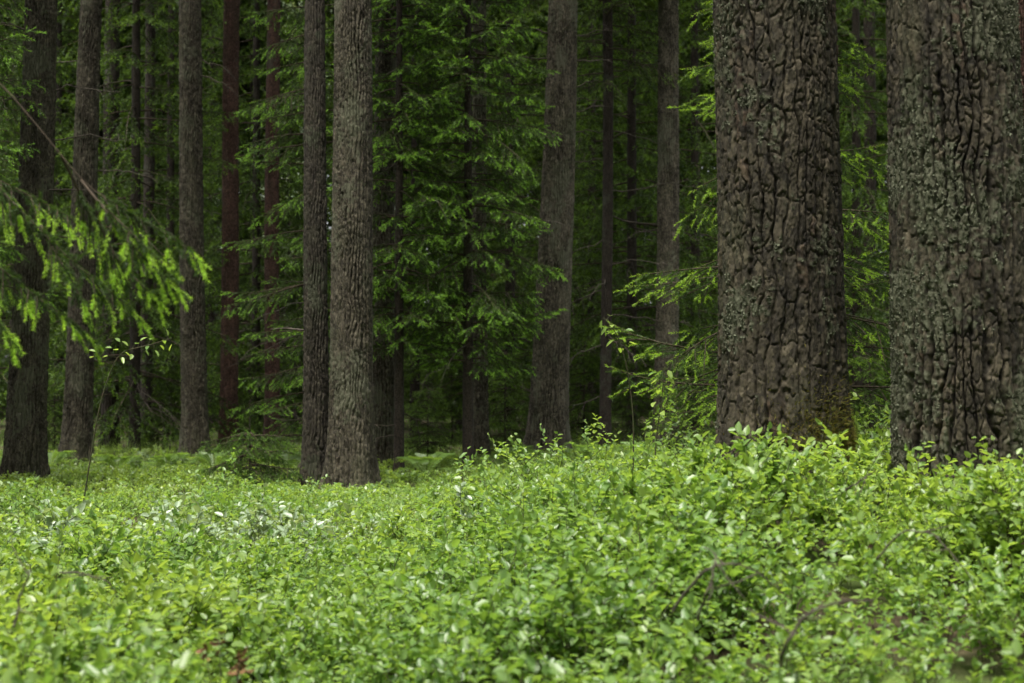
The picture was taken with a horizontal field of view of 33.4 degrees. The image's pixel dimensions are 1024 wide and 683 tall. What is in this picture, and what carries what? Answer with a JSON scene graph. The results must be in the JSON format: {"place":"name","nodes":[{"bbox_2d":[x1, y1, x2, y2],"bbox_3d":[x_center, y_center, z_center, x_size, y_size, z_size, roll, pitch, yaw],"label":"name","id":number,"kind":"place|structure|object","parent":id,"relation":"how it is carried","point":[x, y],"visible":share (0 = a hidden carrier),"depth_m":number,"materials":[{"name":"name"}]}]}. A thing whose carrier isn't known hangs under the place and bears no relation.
{"place":"outdoors","nodes":[
{"label":"outdoors","id":0,"kind":"place"},
{"bbox_2d":[0,427,641,507],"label":"grass","id":1,"kind":"structure","parent":0,"point":[174,446],"depth_m":16.27,"materials":[{"name":"green plant"}]},
{"bbox_2d":[0,394,1023,682],"bbox_3d":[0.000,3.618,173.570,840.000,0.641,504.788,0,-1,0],"label":"ground","id":2,"kind":"structure","parent":0,"point":[960,672],"depth_m":5.50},
{"bbox_2d":[0,30,11,425],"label":"spruce tree","id":3,"kind":"object","parent":2,"relation":"on","point":[5,283],"visible":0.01,"depth_m":30.05,"materials":[{"name":"green plant"}]},
{"bbox_2d":[0,1,57,313],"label":"spruce tree","id":4,"kind":"object","parent":2,"relation":"on","point":[4,148],"visible":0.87,"depth_m":13.63,"materials":[{"name":"green plant"}]},
{"bbox_2d":[0,0,99,437],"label":"spruce tree","id":5,"kind":"object","parent":2,"relation":"on","point":[52,345],"visible":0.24,"depth_m":24.98,"materials":[{"name":"green plant"}]},
{"bbox_2d":[48,450,74,466],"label":"fern","id":6,"kind":"object","parent":2,"relation":"on","point":[57,456],"visible":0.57,"depth_m":17.73,"materials":[{"name":"green plant"}]},
{"bbox_2d":[0,0,127,484],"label":"pine tree","id":7,"kind":"object","parent":2,"relation":"on","point":[25,444],"visible":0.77,"depth_m":14.92,"materials":[{"name":"brown plant"}]},
{"bbox_2d":[0,0,129,421],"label":"spruce tree","id":8,"kind":"object","parent":2,"relation":"on","point":[4,361],"visible":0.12,"depth_m":27.04,"materials":[{"name":"green plant"}]},
{"bbox_2d":[0,0,129,424],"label":"spruce tree","id":9,"kind":"object","parent":2,"relation":"on","point":[60,38],"visible":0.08,"depth_m":32.02,"materials":[{"name":"green plant"}]},
{"bbox_2d":[47,242,97,455],"bbox_3d":[-5.614,-0.595,20.992,0.901,4.437,0.803,-1,-1,37],"label":"spruce tree","id":10,"kind":"object","parent":2,"relation":"on","point":[52,445],"visible":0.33,"depth_m":20.92,"materials":[{"name":"green plant"}]},
{"bbox_2d":[46,493,123,529],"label":"bilberry bush","id":11,"kind":"object","parent":2,"relation":"on","point":[58,501],"visible":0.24,"depth_m":9.57,"materials":[{"name":"green plant"}]},
{"bbox_2d":[0,83,211,368],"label":"spruce tree","id":12,"kind":"object","parent":2,"relation":"on","point":[13,208],"visible":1,"depth_m":5.08,"materials":[{"name":"green plant"}]},
{"bbox_2d":[56,0,158,465],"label":"pine tree","id":13,"kind":"object","parent":2,"relation":"on","point":[77,430],"visible":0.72,"depth_m":19.10,"materials":[{"name":"brown plant"}]},
{"bbox_2d":[66,524,168,594],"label":"bilberry bush","id":14,"kind":"object","parent":2,"relation":"on","point":[100,543],"visible":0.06,"depth_m":7.54,"materials":[{"name":"green plant"}]},
{"bbox_2d":[92,454,143,467],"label":"fern","id":15,"kind":"object","parent":2,"relation":"on","point":[113,461],"visible":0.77,"depth_m":17.50,"materials":[{"name":"green plant"}]},
{"bbox_2d":[81,330,171,515],"bbox_3d":[-2.489,0.559,10.990,0.600,1.276,0.185,0,-1,0],"label":"sapling","id":16,"kind":"object","parent":2,"relation":"on","point":[131,355],"visible":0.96,"depth_m":10.99,"materials":[{"name":"green plant"}]},
{"bbox_2d":[97,0,160,447],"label":"pine tree","id":17,"kind":"object","parent":2,"relation":"on","point":[108,402],"visible":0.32,"depth_m":22.45,"materials":[{"name":"brown plant"}]},
{"bbox_2d":[0,0,265,449],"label":"spruce tree","id":18,"kind":"object","parent":2,"relation":"on","point":[135,423],"visible":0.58,"depth_m":21.52,"materials":[{"name":"green plant"}]},
{"bbox_2d":[128,448,152,464],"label":"sapling","id":19,"kind":"object","parent":2,"relation":"on","point":[144,456],"visible":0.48,"depth_m":18.46,"materials":[{"name":"green plant"}]},
{"bbox_2d":[141,199,180,449],"bbox_3d":[-4.450,-0.905,22.010,1.061,5.102,0.943,0,-1,0],"label":"spruce tree","id":20,"kind":"object","parent":2,"relation":"on","point":[156,436],"visible":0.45,"depth_m":21.92,"materials":[{"name":"green plant"}]},
{"bbox_2d":[101,0,221,446],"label":"pine tree","id":21,"kind":"object","parent":2,"relation":"on","point":[149,163],"visible":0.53,"depth_m":23.23,"materials":[{"name":"brown plant"}]},
{"bbox_2d":[0,491,325,566],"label":"bush","id":22,"kind":"object","parent":2,"relation":"on","point":[171,521],"visible":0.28,"depth_m":8.04,"materials":[{"name":"green plant"}]},
{"bbox_2d":[143,452,190,466],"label":"fern","id":23,"kind":"object","parent":2,"relation":"on","point":[166,457],"visible":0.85,"depth_m":18.09,"materials":[{"name":"green plant"}]},
{"bbox_2d":[93,0,263,428],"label":"spruce tree","id":24,"kind":"object","parent":2,"relation":"on","point":[172,167],"visible":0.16,"depth_m":29.96,"materials":[{"name":"green plant"}]},
{"bbox_2d":[180,449,205,465],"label":"sapling","id":25,"kind":"object","parent":2,"relation":"on","point":[185,459],"visible":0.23,"depth_m":18.39,"materials":[{"name":"green plant"}]},
{"bbox_2d":[177,0,236,457],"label":"pine tree","id":26,"kind":"object","parent":2,"relation":"on","point":[194,429],"visible":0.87,"depth_m":20.21,"materials":[{"name":"brown plant"}]},
{"bbox_2d":[185,452,235,467],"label":"fern","id":27,"kind":"object","parent":2,"relation":"on","point":[203,457],"visible":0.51,"depth_m":17.37,"materials":[{"name":"green plant"}]},
{"bbox_2d":[202,0,240,448],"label":"pine tree","id":28,"kind":"object","parent":2,"relation":"on","point":[229,380],"visible":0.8,"depth_m":22.27,"materials":[{"name":"brown plant"}]},
{"bbox_2d":[153,0,293,421],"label":"spruce tree","id":29,"kind":"object","parent":2,"relation":"on","point":[212,313],"visible":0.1,"depth_m":33.02,"materials":[{"name":"green plant"}]},
{"bbox_2d":[195,630,253,682],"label":"withered plant","id":30,"kind":"object","parent":2,"relation":"on","point":[241,662],"visible":0.96,"depth_m":4.23,"materials":[{"name":"brown plant"}]},
{"bbox_2d":[177,1,293,410],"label":"spruce tree","id":31,"kind":"object","parent":2,"relation":"on","point":[241,93],"visible":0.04,"depth_m":38.00,"materials":[{"name":"green plant"}]},
{"bbox_2d":[141,0,332,439],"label":"spruce tree","id":32,"kind":"object","parent":2,"relation":"on","point":[257,181],"visible":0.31,"depth_m":24.94,"materials":[{"name":"green plant"}]},
{"bbox_2d":[198,136,303,490],"bbox_3d":[-2.271,-1.239,15.191,1.062,5.500,1.194,0,-1,0],"label":"spruce tree","id":33,"kind":"object","parent":2,"relation":"on","point":[248,453],"visible":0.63,"depth_m":15.07,"materials":[{"name":"green plant"}]},
{"bbox_2d":[215,347,286,442],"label":"spruce tree","id":34,"kind":"object","parent":2,"relation":"on","point":[249,390],"visible":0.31,"depth_m":24.44,"materials":[{"name":"green plant"}]},
{"bbox_2d":[28,482,490,581],"bbox_3d":[-1.409,0.965,8.531,2.215,0.563,1.750,0,-1,-25],"label":"bush","id":35,"kind":"object","parent":2,"relation":"on","point":[262,511],"visible":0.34,"depth_m":8.60,"materials":[{"name":"green plant"}]},
{"bbox_2d":[216,0,333,416],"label":"spruce tree","id":36,"kind":"object","parent":2,"relation":"on","point":[327,145],"visible":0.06,"depth_m":36.93,"materials":[{"name":"green plant"}]},
{"bbox_2d":[217,0,333,478],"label":"spruce tree","id":37,"kind":"object","parent":2,"relation":"on","point":[290,203],"visible":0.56,"depth_m":16.71,"materials":[{"name":"green plant"}]},
{"bbox_2d":[256,452,300,473],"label":"fern","id":38,"kind":"object","parent":2,"relation":"on","point":[292,459],"visible":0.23,"depth_m":17.07,"materials":[{"name":"green plant"}]},
{"bbox_2d":[261,0,303,446],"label":"pine tree","id":39,"kind":"object","parent":2,"relation":"on","point":[271,264],"visible":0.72,"depth_m":22.83,"materials":[{"name":"brown plant"}]},
{"bbox_2d":[241,0,333,424],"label":"conifer tree","id":40,"kind":"object","parent":2,"relation":"on","point":[301,176],"visible":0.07,"depth_m":30.99,"materials":[{"name":"green plant"}]},
{"bbox_2d":[270,0,328,488],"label":"pine tree","id":41,"kind":"object","parent":2,"relation":"on","point":[315,390],"visible":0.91,"depth_m":15.06,"materials":[{"name":"brown plant"}]},
{"bbox_2d":[238,0,450,428],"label":"spruce tree","id":42,"kind":"object","parent":2,"relation":"on","point":[331,45],"visible":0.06,"depth_m":28.97,"materials":[{"name":"green plant"}]},
{"bbox_2d":[317,0,381,490],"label":"pine tree","id":43,"kind":"object","parent":2,"relation":"on","point":[350,456],"visible":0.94,"depth_m":14.69,"materials":[{"name":"grey plant"}]},
{"bbox_2d":[372,0,395,469],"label":"pine tree","id":44,"kind":"object","parent":2,"relation":"on","point":[383,372],"visible":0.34,"depth_m":17.82,"materials":[{"name":"brown plant"}]},
{"bbox_2d":[344,533,453,599],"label":"bilberry bush","id":45,"kind":"object","parent":2,"relation":"on","point":[412,551],"visible":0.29,"depth_m":6.35,"materials":[{"name":"green plant"}]},
{"bbox_2d":[325,0,489,472],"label":"spruce tree","id":46,"kind":"object","parent":2,"relation":"on","point":[397,277],"visible":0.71,"depth_m":16.45,"materials":[{"name":"green plant"}]},
{"bbox_2d":[395,452,455,475],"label":"fern","id":47,"kind":"object","parent":2,"relation":"on","point":[428,462],"visible":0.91,"depth_m":15.94,"materials":[{"name":"green plant"}]},
{"bbox_2d":[326,0,527,438],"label":"spruce tree","id":48,"kind":"object","parent":2,"relation":"on","point":[415,386],"visible":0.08,"depth_m":24.96,"materials":[{"name":"green plant"}]},
{"bbox_2d":[404,387,461,468],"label":"spruce tree","id":49,"kind":"object","parent":2,"relation":"on","point":[433,444],"visible":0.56,"depth_m":18.44,"materials":[{"name":"green plant"}]},
{"bbox_2d":[422,362,462,444],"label":"spruce tree","id":50,"kind":"object","parent":2,"relation":"on","point":[456,415],"visible":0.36,"depth_m":23.92,"materials":[{"name":"green plant"}]},
{"bbox_2d":[0,0,890,420],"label":"forest","id":51,"kind":"object","parent":2,"relation":"on","point":[126,30],"visible":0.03,"depth_m":38.40,"materials":[{"name":"plant"}]},
{"bbox_2d":[376,480,532,540],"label":"bilberry bush","id":52,"kind":"object","parent":2,"relation":"on","point":[472,489],"visible":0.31,"depth_m":9.28,"materials":[{"name":"green plant"}]},
{"bbox_2d":[403,0,533,429],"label":"spruce tree","id":53,"kind":"object","parent":2,"relation":"on","point":[517,224],"visible":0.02,"depth_m":29.97,"materials":[{"name":"green plant"}]},
{"bbox_2d":[373,0,571,475],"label":"spruce tree","id":54,"kind":"object","parent":2,"relation":"on","point":[503,316],"visible":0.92,"depth_m":16.50,"materials":[{"name":"green plant"}]},
{"bbox_2d":[472,0,490,464],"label":"pine tree","id":55,"kind":"object","parent":2,"relation":"on","point":[481,430],"visible":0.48,"depth_m":18.75,"materials":[{"name":"brown plant"}]},
{"bbox_2d":[455,352,528,454],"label":"spruce tree","id":56,"kind":"object","parent":2,"relation":"on","point":[497,403],"visible":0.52,"depth_m":19.45,"materials":[{"name":"green plant"}]},
{"bbox_2d":[464,510,551,560],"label":"bilberry bush","id":57,"kind":"object","parent":2,"relation":"on","point":[498,520],"visible":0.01,"depth_m":7.03,"materials":[{"name":"green plant"}]},
{"bbox_2d":[0,392,1023,682],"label":"bilberry undergrowth","id":58,"kind":"object","parent":2,"relation":"on","point":[156,616],"visible":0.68,"depth_m":5.48,"materials":[{"name":"green plant"}]},
{"bbox_2d":[11,537,35,626],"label":"dead twig","id":59,"kind":"object","parent":58,"relation":"in","point":[18,607],"visible":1,"depth_m":4.02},
{"bbox_2d":[58,571,115,591],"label":"dead twig","id":60,"kind":"object","parent":58,"relation":"on","point":[85,574],"visible":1,"depth_m":4.61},
{"bbox_2d":[696,553,745,621],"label":"dead twig","id":61,"kind":"object","parent":58,"relation":"on","point":[704,597],"visible":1,"depth_m":4.07,"materials":[{"name":"wood"}]},
{"bbox_2d":[671,547,784,612],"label":"dead twig","id":62,"kind":"object","parent":58,"relation":"on","point":[679,600],"visible":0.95,"depth_m":4.16,"materials":[{"name":"wood"}]},
{"bbox_2d":[747,598,875,663],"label":"dead twig","id":63,"kind":"object","parent":58,"relation":"on","point":[789,638],"visible":1,"depth_m":3.47,"materials":[{"name":"wood"}]},
{"bbox_2d":[876,524,978,593],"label":"dead twig","id":64,"kind":"object","parent":58,"relation":"in","point":[889,543],"visible":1,"depth_m":4.55,"materials":[{"name":"wood"}]},
{"bbox_2d":[490,444,535,463],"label":"fern","id":65,"kind":"object","parent":2,"relation":"on","point":[529,448],"visible":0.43,"depth_m":17.13,"materials":[{"name":"green plant"}]},
{"bbox_2d":[394,0,639,443],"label":"spruce tree","id":66,"kind":"object","parent":2,"relation":"on","point":[508,284],"visible":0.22,"depth_m":23.87,"materials":[{"name":"green plant"}]},
{"bbox_2d":[478,458,591,556],"bbox_3d":[0.090,0.728,6.463,0.443,0.586,0.467,0,-1,0],"label":"bilberry bush","id":67,"kind":"object","parent":2,"relation":"on","point":[522,507],"visible":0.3,"depth_m":6.49,"materials":[{"name":"green plant"}]},
{"bbox_2d":[491,0,620,458],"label":"pine tree","id":68,"kind":"object","parent":2,"relation":"on","point":[549,402],"visible":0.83,"depth_m":18.87,"materials":[{"name":"brown plant"}]},
{"bbox_2d":[486,0,643,390],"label":"spruce tree","id":69,"kind":"object","parent":2,"relation":"on","point":[532,120],"visible":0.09,"depth_m":32.98,"materials":[{"name":"green plant"}]},
{"bbox_2d":[562,442,613,459],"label":"fern","id":70,"kind":"object","parent":2,"relation":"on","point":[582,448],"visible":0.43,"depth_m":16.89,"materials":[{"name":"green plant"}]},
{"bbox_2d":[490,0,700,428],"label":"spruce tree","id":71,"kind":"object","parent":2,"relation":"on","point":[591,145],"visible":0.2,"depth_m":26.93,"materials":[{"name":"green plant"}]},
{"bbox_2d":[569,352,625,441],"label":"spruce tree","id":72,"kind":"object","parent":2,"relation":"on","point":[585,414],"visible":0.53,"depth_m":22.43,"materials":[{"name":"green plant"}]},
{"bbox_2d":[532,451,687,537],"bbox_3d":[0.414,0.726,6.996,0.721,0.545,0.453,0,-1,0],"label":"bilberry bush","id":73,"kind":"object","parent":2,"relation":"on","point":[563,486],"visible":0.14,"depth_m":7.02,"materials":[{"name":"green plant"}]},
{"bbox_2d":[528,0,707,448],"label":"spruce tree","id":74,"kind":"object","parent":2,"relation":"on","point":[607,12],"visible":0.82,"depth_m":19.88,"materials":[{"name":"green plant"}]},
{"bbox_2d":[600,315,635,470],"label":"sapling","id":75,"kind":"object","parent":2,"relation":"on","point":[621,349],"visible":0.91,"depth_m":8.30,"materials":[{"name":"green plant"}]},
{"bbox_2d":[521,0,717,442],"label":"spruce tree","id":76,"kind":"object","parent":2,"relation":"on","point":[632,202],"visible":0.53,"depth_m":21.96,"materials":[{"name":"green plant"}]},
{"bbox_2d":[611,361,652,444],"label":"spruce tree","id":77,"kind":"object","parent":2,"relation":"on","point":[627,416],"visible":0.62,"depth_m":21.45,"materials":[{"name":"green plant"}]},
{"bbox_2d":[613,442,660,456],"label":"fern","id":78,"kind":"object","parent":2,"relation":"on","point":[637,443],"visible":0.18,"depth_m":16.55,"materials":[{"name":"green plant"}]},
{"bbox_2d":[593,454,690,535],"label":"bilberry bush","id":79,"kind":"object","parent":2,"relation":"on","point":[628,464],"visible":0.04,"depth_m":6.88,"materials":[{"name":"green plant"}]},
{"bbox_2d":[573,0,716,413],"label":"spruce tree","id":80,"kind":"object","parent":2,"relation":"on","point":[686,167],"visible":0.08,"depth_m":34.95,"materials":[{"name":"green plant"}]},
{"bbox_2d":[579,0,717,425],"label":"spruce tree","id":81,"kind":"object","parent":2,"relation":"on","point":[693,156],"visible":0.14,"depth_m":27.97,"materials":[{"name":"green plant"}]},
{"bbox_2d":[599,440,703,530],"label":"bilberry bush","id":82,"kind":"object","parent":2,"relation":"on","point":[665,463],"visible":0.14,"depth_m":6.50,"materials":[{"name":"green plant"}]},
{"bbox_2d":[625,0,679,447],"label":"pine tree","id":83,"kind":"object","parent":2,"relation":"on","point":[667,318],"visible":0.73,"depth_m":19.92,"materials":[{"name":"brown plant"}]},
{"bbox_2d":[648,368,674,481],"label":"sapling","id":84,"kind":"object","parent":2,"relation":"on","point":[670,375],"visible":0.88,"depth_m":7.99,"materials":[{"name":"green plant"}]},
{"bbox_2d":[647,29,717,455],"bbox_3d":[1.851,-1.358,17.037,1.166,5.768,1.058,0,-1,0],"label":"spruce tree","id":85,"kind":"object","parent":2,"relation":"on","point":[705,428],"visible":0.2,"depth_m":16.94,"materials":[{"name":"green plant"}]},
{"bbox_2d":[650,1,717,415],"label":"spruce tree","id":86,"kind":"object","parent":2,"relation":"on","point":[712,156],"visible":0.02,"depth_m":33.08,"materials":[{"name":"green plant"}]},
{"bbox_2d":[599,0,890,466],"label":"spruce tree","id":87,"kind":"object","parent":2,"relation":"on","point":[703,356],"visible":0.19,"depth_m":9.82,"materials":[{"name":"green plant"}]},
{"bbox_2d":[667,435,824,529],"bbox_3d":[0.862,0.578,6.360,0.608,0.462,0.405,0,-1,0],"label":"bilberry bush","id":88,"kind":"object","parent":2,"relation":"on","point":[763,454],"visible":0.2,"depth_m":6.34,"materials":[{"name":"green plant"}]},
{"bbox_2d":[680,443,826,528],"bbox_3d":[0.919,0.566,6.417,0.580,0.380,0.230,0,-1,22],"label":"bilberry bush","id":89,"kind":"object","parent":2,"relation":"on","point":[805,469],"visible":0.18,"depth_m":6.34,"materials":[{"name":"green plant"}]},
{"bbox_2d":[699,423,838,562],"bbox_3d":[0.874,0.566,5.966,0.562,0.556,0.566,0,-1,0],"label":"bilberry bush","id":90,"kind":"object","parent":2,"relation":"on","point":[749,470],"visible":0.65,"depth_m":5.98,"materials":[{"name":"green plant"}]},
{"bbox_2d":[711,0,866,523],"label":"pine tree","id":91,"kind":"object","parent":2,"relation":"on","point":[782,356],"visible":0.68,"depth_m":7.28,"materials":[{"name":"brown plant"}]},
{"bbox_2d":[772,449,881,561],"bbox_3d":[1.103,0.590,6.078,0.378,0.414,0.330,0,-1,0],"label":"bilberry bush","id":92,"kind":"object","parent":2,"relation":"on","point":[825,493],"visible":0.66,"depth_m":6.04,"materials":[{"name":"green plant"}]},
{"bbox_2d":[836,3,880,351],"bbox_3d":[6.272,-8.838,35.146,3.154,21.200,3.380,0,-1,0],"label":"spruce tree","id":93,"kind":"object","parent":2,"relation":"on","point":[842,44],"visible":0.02,"depth_m":34.86,"materials":[{"name":"green plant"}]},
{"bbox_2d":[835,0,890,433],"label":"spruce tree","id":94,"kind":"object","parent":2,"relation":"on","point":[854,194],"visible":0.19,"depth_m":23.85,"materials":[{"name":"green plant"}]},
{"bbox_2d":[837,6,890,382],"bbox_3d":[6.989,-10.010,30.186,3.496,23.320,3.729,0,-1,0],"label":"spruce tree","id":95,"kind":"object","parent":2,"relation":"on","point":[880,192],"visible":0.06,"depth_m":30.12,"materials":[{"name":"green plant"}]},
{"bbox_2d":[834,466,902,563],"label":"bilberry bush","id":96,"kind":"object","parent":2,"relation":"on","point":[867,492],"visible":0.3,"depth_m":6.20,"materials":[{"name":"green plant"}]},
{"bbox_2d":[862,0,875,430],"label":"pine tree","id":97,"kind":"object","parent":2,"relation":"on","point":[870,130],"visible":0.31,"depth_m":26.49,"materials":[{"name":"brown plant"}]},
{"bbox_2d":[850,196,890,440],"bbox_3d":[3.083,-0.826,14.559,0.958,4.423,0.875,-1,-1,36],"label":"spruce tree","id":98,"kind":"object","parent":2,"relation":"on","point":[871,370],"visible":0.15,"depth_m":14.49,"materials":[{"name":"green plant"}]},
{"bbox_2d":[863,643,952,682],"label":"sapling","id":99,"kind":"object","parent":2,"relation":"on","point":[867,652],"visible":1,"depth_m":1.71,"materials":[{"name":"green plant"}]},
{"bbox_2d":[861,436,1023,584],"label":"bilberry bush","id":100,"kind":"object","parent":2,"relation":"on","point":[932,495],"visible":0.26,"depth_m":5.87,"materials":[{"name":"green plant"}]},
{"bbox_2d":[884,0,1023,543],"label":"pine tree","id":101,"kind":"object","parent":2,"relation":"on","point":[954,176],"visible":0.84,"depth_m":6.79,"materials":[{"name":"brown plant"}]},
{"bbox_2d":[889,433,1023,596],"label":"bilberry bush","id":102,"kind":"object","parent":2,"relation":"on","point":[1001,513],"visible":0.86,"depth_m":5.65,"materials":[{"name":"green plant"}]},
{"bbox_2d":[913,459,999,595],"bbox_3d":[1.525,0.646,5.838,0.317,0.469,0.640,0,-1,11],"label":"bilberry bush","id":103,"kind":"object","parent":2,"relation":"on","point":[938,522],"visible":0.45,"depth_m":5.69,"materials":[{"name":"green plant"}]},
{"bbox_2d":[1016,0,1023,123],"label":"pine tree","id":104,"kind":"object","parent":2,"relation":"on","point":[1021,13],"visible":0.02,"depth_m":11.45,"materials":[{"name":"brown plant"}]},
{"bbox_2d":[845,471,874,502],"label":"dead twig","id":105,"kind":"object","parent":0,"point":[847,488],"visible":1,"depth_m":5.54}
]}

